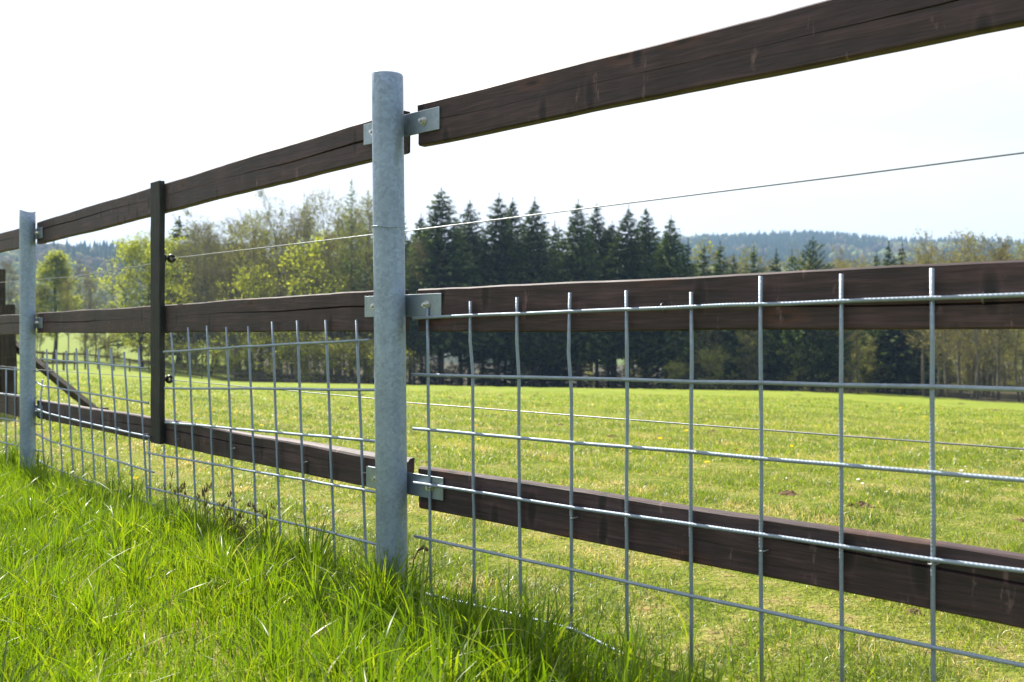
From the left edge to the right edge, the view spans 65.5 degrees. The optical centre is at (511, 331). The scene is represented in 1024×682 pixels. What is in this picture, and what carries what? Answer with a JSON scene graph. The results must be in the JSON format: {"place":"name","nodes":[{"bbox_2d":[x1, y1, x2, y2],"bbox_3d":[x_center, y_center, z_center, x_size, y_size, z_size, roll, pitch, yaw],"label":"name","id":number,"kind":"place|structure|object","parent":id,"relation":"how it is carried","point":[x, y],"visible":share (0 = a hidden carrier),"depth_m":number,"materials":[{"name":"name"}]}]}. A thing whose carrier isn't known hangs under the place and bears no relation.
{"place":"outdoors","nodes":[
{"label":"outdoors","id":0,"kind":"place"},
{"bbox_2d":[0,438,946,681],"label":"tall grass","id":1,"kind":"structure","parent":0,"point":[30,499],"depth_m":1.86,"materials":[{"name":"green plant"}]},
{"bbox_2d":[0,333,1023,681],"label":"field","id":2,"kind":"structure","parent":0,"point":[716,577],"depth_m":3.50,"materials":[{"name":"green plant"}]},
{"bbox_2d":[0,260,18,338],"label":"bare tree","id":3,"kind":"object","parent":2,"relation":"on","point":[8,269],"visible":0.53,"depth_m":91.42,"materials":[{"name":"plant"}]},
{"bbox_2d":[12,249,92,358],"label":"birch tree","id":4,"kind":"object","parent":2,"relation":"on","point":[55,264],"visible":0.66,"depth_m":99.66,"materials":[{"name":"green plant"}]},
{"bbox_2d":[0,269,108,409],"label":"corner post","id":5,"kind":"object","parent":2,"relation":"on","point":[9,348],"visible":0.58,"depth_m":7.93,"materials":[{"name":"brown wood"}]},
{"bbox_2d":[57,277,77,359],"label":"bare tree","id":6,"kind":"object","parent":2,"relation":"on","point":[67,296],"visible":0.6,"depth_m":94.87,"materials":[{"name":"green plant"}]},
{"bbox_2d":[72,258,101,352],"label":"bare tree","id":7,"kind":"object","parent":2,"relation":"on","point":[86,336],"visible":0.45,"depth_m":107.61,"materials":[{"name":"plant"}]},
{"bbox_2d":[79,276,103,360],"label":"bare tree","id":8,"kind":"object","parent":2,"relation":"on","point":[91,307],"visible":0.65,"depth_m":103.64,"materials":[{"name":"green plant"}]},
{"bbox_2d":[98,333,133,360],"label":"shrub","id":9,"kind":"object","parent":2,"relation":"on","point":[117,353],"visible":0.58,"depth_m":111.69,"materials":[{"name":"green plant"}]},
{"bbox_2d":[82,225,199,366],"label":"maple tree","id":10,"kind":"object","parent":2,"relation":"on","point":[142,257],"visible":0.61,"depth_m":97.40,"materials":[{"name":"green plant"}]},
{"bbox_2d":[99,215,222,363],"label":"tree","id":11,"kind":"object","parent":2,"relation":"on","point":[175,235],"visible":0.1,"depth_m":117.30,"materials":[{"name":"green plant"}]},
{"bbox_2d":[165,238,202,365],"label":"forest tree","id":12,"kind":"object","parent":2,"relation":"on","point":[181,277],"visible":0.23,"depth_m":110.72,"materials":[{"name":"green plant"}]},
{"bbox_2d":[166,341,206,373],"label":"shrub","id":13,"kind":"object","parent":2,"relation":"on","point":[183,353],"visible":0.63,"depth_m":93.94,"materials":[{"name":"green plant"}]},
{"bbox_2d":[165,208,224,367],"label":"broadleaf tree","id":14,"kind":"object","parent":2,"relation":"on","point":[194,335],"visible":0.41,"depth_m":103.89,"materials":[{"name":"green plant"}]},
{"bbox_2d":[169,217,234,374],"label":"bare tree","id":15,"kind":"object","parent":2,"relation":"on","point":[203,271],"visible":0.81,"depth_m":96.82,"materials":[{"name":"plant"}]},
{"bbox_2d":[36,351,372,383],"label":"field fence","id":16,"kind":"object","parent":2,"relation":"on","point":[42,353],"visible":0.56,"depth_m":73.22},
{"bbox_2d":[163,472,275,546],"bbox_3d":[-1.069,0.646,2.876,0.203,0.173,1.027,0,0,-42],"label":"woodrush","id":17,"kind":"object","parent":2,"relation":"on","point":[204,491],"visible":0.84,"depth_m":2.82,"materials":[{"name":"plant"}]},
{"bbox_2d":[192,214,257,348],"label":"broadleaf tree","id":18,"kind":"object","parent":2,"relation":"on","point":[231,236],"visible":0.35,"depth_m":105.11,"materials":[{"name":"green plant"}]},
{"bbox_2d":[198,244,259,370],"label":"forest tree","id":19,"kind":"object","parent":2,"relation":"on","point":[227,253],"visible":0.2,"depth_m":108.10,"materials":[{"name":"green plant"}]},
{"bbox_2d":[201,261,272,380],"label":"broadleaf tree","id":20,"kind":"object","parent":2,"relation":"on","point":[241,287],"visible":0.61,"depth_m":89.48,"materials":[{"name":"green plant"}]},
{"bbox_2d":[204,208,272,376],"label":"bare tree","id":21,"kind":"object","parent":2,"relation":"on","point":[227,280],"visible":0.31,"depth_m":101.51,"materials":[{"name":"green plant"}]},
{"bbox_2d":[226,349,258,380],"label":"shrub","id":22,"kind":"object","parent":2,"relation":"on","point":[240,368],"visible":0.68,"depth_m":91.14,"materials":[{"name":"green plant"}]},
{"bbox_2d":[226,206,292,377],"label":"broadleaf tree","id":23,"kind":"object","parent":2,"relation":"on","point":[255,232],"visible":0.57,"depth_m":95.72,"materials":[{"name":"green plant"}]},
{"bbox_2d":[234,333,284,379],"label":"shrub","id":24,"kind":"object","parent":2,"relation":"on","point":[257,370],"visible":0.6,"depth_m":92.56,"materials":[{"name":"green plant"}]},
{"bbox_2d":[242,188,307,378],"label":"broadleaf tree","id":25,"kind":"object","parent":2,"relation":"on","point":[281,215],"visible":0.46,"depth_m":99.95,"materials":[{"name":"green plant"}]},
{"bbox_2d":[245,226,320,371],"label":"forest tree","id":26,"kind":"object","parent":2,"relation":"on","point":[271,285],"visible":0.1,"depth_m":112.06,"materials":[{"name":"green plant"}]},
{"bbox_2d":[254,338,312,381],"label":"shrub","id":27,"kind":"object","parent":2,"relation":"on","point":[280,357],"visible":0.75,"depth_m":89.54,"materials":[{"name":"green plant"}]},
{"bbox_2d":[264,211,325,377],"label":"bare tree","id":28,"kind":"object","parent":2,"relation":"on","point":[291,238],"visible":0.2,"depth_m":104.54,"materials":[{"name":"green plant"}]},
{"bbox_2d":[261,230,343,382],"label":"broadleaf tree","id":29,"kind":"object","parent":2,"relation":"on","point":[310,262],"visible":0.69,"depth_m":88.47,"materials":[{"name":"green plant"}]},
{"bbox_2d":[291,200,324,377],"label":"larch tree","id":30,"kind":"object","parent":2,"relation":"on","point":[307,277],"visible":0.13,"depth_m":107.99,"materials":[{"name":"green plant"}]},
{"bbox_2d":[283,332,333,382],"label":"shrub","id":31,"kind":"object","parent":2,"relation":"on","point":[302,364],"visible":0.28,"depth_m":90.25,"materials":[{"name":"green plant"}]},
{"bbox_2d":[284,193,353,379],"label":"bare tree","id":32,"kind":"object","parent":2,"relation":"on","point":[306,231],"visible":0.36,"depth_m":100.48,"materials":[{"name":"green plant"}]},
{"bbox_2d":[295,336,356,383],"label":"shrub","id":33,"kind":"object","parent":2,"relation":"on","point":[316,350],"visible":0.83,"depth_m":86.24,"materials":[{"name":"green plant"}]},
{"bbox_2d":[300,224,360,377],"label":"forest tree","id":34,"kind":"object","parent":2,"relation":"on","point":[332,332],"visible":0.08,"depth_m":115.38,"materials":[{"name":"green plant"}]},
{"bbox_2d":[294,183,369,381],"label":"broadleaf tree","id":35,"kind":"object","parent":2,"relation":"on","point":[330,269],"visible":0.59,"depth_m":98.06,"materials":[{"name":"green plant"}]},
{"bbox_2d":[312,332,373,383],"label":"shrub","id":36,"kind":"object","parent":2,"relation":"on","point":[340,360],"visible":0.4,"depth_m":90.47,"materials":[{"name":"green plant"}]},
{"bbox_2d":[330,178,372,381],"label":"larch tree","id":37,"kind":"object","parent":2,"relation":"on","point":[354,273],"visible":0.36,"depth_m":103.98,"materials":[{"name":"green plant"}]},
{"bbox_2d":[333,333,373,383],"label":"shrub","id":38,"kind":"object","parent":2,"relation":"on","point":[362,350],"visible":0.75,"depth_m":87.62,"materials":[{"name":"green plant"}]},
{"bbox_2d":[336,189,373,383],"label":"broadleaf tree","id":39,"kind":"object","parent":2,"relation":"on","point":[367,214],"visible":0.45,"depth_m":95.63,"materials":[{"name":"green plant"}]},
{"bbox_2d":[353,192,373,379],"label":"larch tree","id":40,"kind":"object","parent":2,"relation":"on","point":[364,287],"visible":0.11,"depth_m":111.98,"materials":[{"name":"green plant"}]},
{"bbox_2d":[405,214,433,384],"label":"spruce tree","id":41,"kind":"object","parent":2,"relation":"on","point":[420,225],"visible":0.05,"depth_m":96.77,"materials":[{"name":"green plant"}]},
{"bbox_2d":[406,338,436,384],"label":"shrub","id":42,"kind":"object","parent":2,"relation":"on","point":[414,368],"visible":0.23,"depth_m":90.40,"materials":[{"name":"green plant"}]},
{"bbox_2d":[405,237,445,384],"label":"bare tree","id":43,"kind":"object","parent":2,"relation":"on","point":[420,248],"visible":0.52,"depth_m":89.98,"materials":[{"name":"plant"}]},
{"bbox_2d":[411,351,448,385],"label":"young spruce","id":44,"kind":"object","parent":2,"relation":"on","point":[435,382],"visible":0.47,"depth_m":102.33,"materials":[{"name":"green plant"}]},
{"bbox_2d":[405,187,504,384],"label":"spruce tree","id":45,"kind":"object","parent":2,"relation":"on","point":[447,341],"visible":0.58,"depth_m":90.68,"materials":[{"name":"green plant"}]},
{"bbox_2d":[446,201,502,385],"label":"spruce tree","id":46,"kind":"object","parent":2,"relation":"on","point":[471,237],"visible":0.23,"depth_m":95.55,"materials":[{"name":"green plant"}]},
{"bbox_2d":[470,360,505,386],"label":"young spruce","id":47,"kind":"object","parent":2,"relation":"on","point":[485,381],"visible":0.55,"depth_m":95.35,"materials":[{"name":"green plant"}]},
{"bbox_2d":[458,193,550,386],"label":"spruce tree","id":48,"kind":"object","parent":2,"relation":"on","point":[502,255],"visible":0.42,"depth_m":93.08,"materials":[{"name":"green plant"}]},
{"bbox_2d":[477,357,537,386],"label":"young spruce","id":49,"kind":"object","parent":2,"relation":"on","point":[508,384],"visible":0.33,"depth_m":95.49,"materials":[{"name":"green plant"}]},
{"bbox_2d":[0,0,1023,628],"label":"rail fence","id":50,"kind":"object","parent":2,"relation":"on","point":[804,38],"visible":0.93,"depth_m":1.86,"materials":[{"name":"wood"}]},
{"bbox_2d":[0,367,41,457],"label":"wire panel","id":51,"kind":"object","parent":50,"relation":"attached to","point":[14,395],"visible":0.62,"depth_m":4.56,"materials":[{"name":"grey metal"}]},
{"bbox_2d":[35,348,154,505],"bbox_3d":[-1.975,0.437,3.716,1.473,0.734,0.024,0,0,43],"label":"wire panel","id":52,"kind":"object","parent":50,"relation":"attached to","point":[145,469],"visible":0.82,"depth_m":3.67,"materials":[{"name":"metal"}]},
{"bbox_2d":[147,320,375,574],"bbox_3d":[-0.934,0.374,2.766,1.552,0.819,0.024,0,0,43],"label":"wire panel","id":53,"kind":"object","parent":50,"relation":"attached to","point":[328,389],"visible":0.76,"depth_m":2.62,"materials":[{"name":"metal"}]},
{"bbox_2d":[0,152,1023,282],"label":"fence wire","id":54,"kind":"object","parent":50,"relation":"attached to","point":[621,203],"visible":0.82,"depth_m":1.79,"materials":[{"name":"metal"}]},
{"bbox_2d":[2,366,1023,449],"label":"fence wire","id":55,"kind":"object","parent":50,"relation":"attached to","point":[640,420],"visible":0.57,"depth_m":1.76,"materials":[{"name":"metal"}]},
{"bbox_2d":[412,268,1023,681],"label":"wire panel","id":56,"kind":"object","parent":50,"relation":"attached to","point":[932,386],"visible":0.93,"depth_m":1.59,"materials":[{"name":"metal"}]},
{"bbox_2d":[490,196,535,384],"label":"spruce tree","id":57,"kind":"object","parent":2,"relation":"on","point":[511,209],"visible":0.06,"depth_m":98.61,"materials":[{"name":"green plant"}]},
{"bbox_2d":[485,196,577,386],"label":"spruce tree","id":58,"kind":"object","parent":2,"relation":"on","point":[537,275],"visible":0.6,"depth_m":92.00,"materials":[{"name":"green plant"}]},
{"bbox_2d":[503,221,593,387],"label":"spruce tree","id":59,"kind":"object","parent":2,"relation":"on","point":[562,370],"visible":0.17,"depth_m":99.12,"materials":[{"name":"green plant"}]},
{"bbox_2d":[537,358,593,387],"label":"young spruce","id":60,"kind":"object","parent":2,"relation":"on","point":[565,385],"visible":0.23,"depth_m":99.97,"materials":[{"name":"green plant"}]},
{"bbox_2d":[531,199,624,387],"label":"spruce tree","id":61,"kind":"object","parent":2,"relation":"on","point":[580,349],"visible":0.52,"depth_m":90.71,"materials":[{"name":"green plant"}]},
{"bbox_2d":[571,203,619,387],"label":"spruce tree","id":62,"kind":"object","parent":2,"relation":"on","point":[600,231],"visible":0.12,"depth_m":95.48,"materials":[{"name":"green plant"}]},
{"bbox_2d":[590,359,624,388],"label":"young spruce","id":63,"kind":"object","parent":2,"relation":"on","point":[607,375],"visible":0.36,"depth_m":107.18,"materials":[{"name":"green plant"}]},
{"bbox_2d":[588,221,636,388],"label":"spruce tree","id":64,"kind":"object","parent":2,"relation":"on","point":[603,253],"visible":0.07,"depth_m":93.74,"materials":[{"name":"green plant"}]},
{"bbox_2d":[580,204,668,388],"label":"spruce tree","id":65,"kind":"object","parent":2,"relation":"on","point":[625,269],"visible":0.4,"depth_m":90.14,"materials":[{"name":"green plant"}]},
{"bbox_2d":[614,208,667,388],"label":"spruce tree","id":66,"kind":"object","parent":2,"relation":"on","point":[650,245],"visible":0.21,"depth_m":93.40,"materials":[{"name":"green plant"}]},
{"bbox_2d":[630,360,663,388],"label":"shrub","id":67,"kind":"object","parent":2,"relation":"on","point":[650,372],"visible":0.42,"depth_m":92.50,"materials":[{"name":"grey plant"}]},
{"bbox_2d":[634,350,686,389],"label":"young spruce","id":68,"kind":"object","parent":2,"relation":"on","point":[662,375],"visible":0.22,"depth_m":94.41,"materials":[{"name":"green plant"}]},
{"bbox_2d":[624,215,709,389],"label":"spruce tree","id":69,"kind":"object","parent":2,"relation":"on","point":[667,269],"visible":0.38,"depth_m":88.84,"materials":[{"name":"green plant"}]},
{"bbox_2d":[661,359,686,389],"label":"shrub","id":70,"kind":"object","parent":2,"relation":"on","point":[675,368],"visible":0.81,"depth_m":81.92,"materials":[{"name":"green plant"}]},
{"bbox_2d":[668,331,703,389],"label":"thicket shrub","id":71,"kind":"object","parent":2,"relation":"on","point":[680,355],"visible":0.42,"depth_m":86.58,"materials":[{"name":"green plant"}]},
{"bbox_2d":[649,238,729,389],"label":"spruce tree","id":72,"kind":"object","parent":2,"relation":"on","point":[695,332],"visible":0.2,"depth_m":88.30,"materials":[{"name":"green plant"}]},
{"bbox_2d":[685,330,723,389],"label":"thicket shrub","id":73,"kind":"object","parent":2,"relation":"on","point":[707,334],"visible":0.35,"depth_m":86.89,"materials":[{"name":"green plant"}]},
{"bbox_2d":[689,234,741,273],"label":"forest tree","id":74,"kind":"object","parent":2,"relation":"on","point":[700,252],"visible":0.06,"depth_m":125.06,"materials":[{"name":"green plant"}]},
{"bbox_2d":[694,243,736,389],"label":"spruce tree","id":75,"kind":"object","parent":2,"relation":"on","point":[704,264],"visible":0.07,"depth_m":91.92,"materials":[{"name":"green plant"}]},
{"bbox_2d":[695,344,736,389],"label":"shrub","id":76,"kind":"object","parent":2,"relation":"on","point":[712,356],"visible":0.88,"depth_m":82.37,"materials":[{"name":"green plant"}]},
{"bbox_2d":[694,241,758,389],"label":"spruce tree","id":77,"kind":"object","parent":2,"relation":"on","point":[726,333],"visible":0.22,"depth_m":88.93,"materials":[{"name":"green plant"}]},
{"bbox_2d":[691,250,773,275],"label":"forest tree","id":78,"kind":"object","parent":2,"relation":"on","point":[727,260],"visible":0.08,"depth_m":122.90,"materials":[{"name":"green plant"}]},
{"bbox_2d":[731,330,772,390],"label":"thicket shrub","id":79,"kind":"object","parent":2,"relation":"on","point":[747,370],"visible":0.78,"depth_m":84.91,"materials":[{"name":"green plant"}]},
{"bbox_2d":[711,246,796,390],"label":"spruce tree","id":80,"kind":"object","parent":2,"relation":"on","point":[774,364],"visible":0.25,"depth_m":87.14,"materials":[{"name":"green plant"}]},
{"bbox_2d":[733,241,774,342],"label":"forest tree","id":81,"kind":"object","parent":2,"relation":"on","point":[745,258],"visible":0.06,"depth_m":123.17,"materials":[{"name":"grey plant"}]},
{"bbox_2d":[746,248,798,390],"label":"spruce tree","id":82,"kind":"object","parent":2,"relation":"on","point":[776,267],"visible":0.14,"depth_m":89.67,"materials":[{"name":"green plant"}]},
{"bbox_2d":[775,340,827,390],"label":"shrub","id":83,"kind":"object","parent":2,"relation":"on","point":[793,378],"visible":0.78,"depth_m":82.25,"materials":[{"name":"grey plant"}]},
{"bbox_2d":[763,237,862,391],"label":"spruce tree","id":84,"kind":"object","parent":2,"relation":"on","point":[821,343],"visible":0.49,"depth_m":82.93,"materials":[{"name":"green plant"}]},
{"bbox_2d":[829,246,873,393],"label":"budding tree","id":85,"kind":"object","parent":2,"relation":"on","point":[856,351],"visible":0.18,"depth_m":83.62,"materials":[{"name":"green plant"}]},
{"bbox_2d":[851,334,879,392],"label":"thicket shrub","id":86,"kind":"object","parent":2,"relation":"on","point":[872,350],"visible":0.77,"depth_m":88.75,"materials":[{"name":"green plant"}]},
{"bbox_2d":[853,359,891,392],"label":"shrub","id":87,"kind":"object","parent":2,"relation":"on","point":[884,375],"visible":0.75,"depth_m":88.56,"materials":[{"name":"green plant"}]},
{"bbox_2d":[847,250,908,391],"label":"spruce tree","id":88,"kind":"object","parent":2,"relation":"on","point":[876,259],"visible":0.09,"depth_m":91.96,"materials":[{"name":"green plant"}]},
{"bbox_2d":[852,241,926,392],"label":"spruce tree","id":89,"kind":"object","parent":2,"relation":"on","point":[889,255],"visible":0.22,"depth_m":89.34,"materials":[{"name":"green plant"}]},
{"bbox_2d":[853,242,947,393],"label":"spruce tree","id":90,"kind":"object","parent":2,"relation":"on","point":[903,377],"visible":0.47,"depth_m":87.22,"materials":[{"name":"green plant"}]},
{"bbox_2d":[903,238,941,396],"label":"budding tree","id":91,"kind":"object","parent":2,"relation":"on","point":[924,334],"visible":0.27,"depth_m":81.93,"materials":[{"name":"green plant"}]},
{"bbox_2d":[899,226,967,397],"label":"budding tree","id":92,"kind":"object","parent":2,"relation":"on","point":[937,352],"visible":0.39,"depth_m":77.61,"materials":[{"name":"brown plant"}]},
{"bbox_2d":[920,329,969,395],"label":"thicket shrub","id":93,"kind":"object","parent":2,"relation":"on","point":[948,368],"visible":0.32,"depth_m":86.96,"materials":[{"name":"green plant"}]},
{"bbox_2d":[946,226,991,397],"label":"budding tree","id":94,"kind":"object","parent":2,"relation":"on","point":[968,240],"visible":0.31,"depth_m":79.95,"materials":[{"name":"green plant"}]},
{"bbox_2d":[949,232,1010,399],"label":"budding tree","id":95,"kind":"object","parent":2,"relation":"on","point":[976,357],"visible":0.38,"depth_m":76.10,"materials":[{"name":"green plant"}]},
{"bbox_2d":[952,247,1015,395],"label":"forest tree","id":96,"kind":"object","parent":2,"relation":"on","point":[979,376],"visible":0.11,"depth_m":88.17,"materials":[{"name":"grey plant"}]},
{"bbox_2d":[971,255,1008,397],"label":"forest tree","id":97,"kind":"object","parent":2,"relation":"on","point":[984,363],"visible":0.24,"depth_m":85.75,"materials":[{"name":"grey plant"}]},
{"bbox_2d":[972,334,1011,396],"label":"thicket shrub","id":98,"kind":"object","parent":2,"relation":"on","point":[990,363],"visible":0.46,"depth_m":87.59,"materials":[{"name":"green plant"}]},
{"bbox_2d":[977,230,1018,399],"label":"budding tree","id":99,"kind":"object","parent":2,"relation":"on","point":[1002,332],"visible":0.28,"depth_m":78.84,"materials":[{"name":"green plant"}]},
{"bbox_2d":[986,330,1023,386],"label":"forest tree","id":100,"kind":"object","parent":2,"relation":"on","point":[1005,378],"visible":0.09,"depth_m":95.66,"materials":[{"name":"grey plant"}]},
{"bbox_2d":[992,246,1023,401],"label":"budding tree","id":101,"kind":"object","parent":2,"relation":"on","point":[1018,349],"visible":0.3,"depth_m":76.29,"materials":[{"name":"green plant"}]},
{"bbox_2d":[1004,331,1023,396],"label":"thicket shrub","id":102,"kind":"object","parent":2,"relation":"on","point":[1012,375],"visible":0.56,"depth_m":88.32,"materials":[{"name":"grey plant"}]},
{"bbox_2d":[0,0,1023,256],"label":"sky","id":103,"kind":"structure","parent":0,"point":[101,100],"materials":[{"name":"white"}]},
{"bbox_2d":[36,249,1020,375],"bbox_3d":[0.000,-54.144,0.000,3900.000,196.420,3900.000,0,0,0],"label":"hills","id":104,"kind":"structure","parent":0,"point":[454,359],"depth_m":408.96,"materials":[{"name":"green plant"}]},
{"bbox_2d":[0,229,1023,330],"bbox_3d":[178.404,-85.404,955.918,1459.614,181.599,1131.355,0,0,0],"label":"hill wood","id":105,"kind":"object","parent":104,"relation":"on","point":[95,256],"visible":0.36,"depth_m":964.41,"materials":[{"name":"green plant"}]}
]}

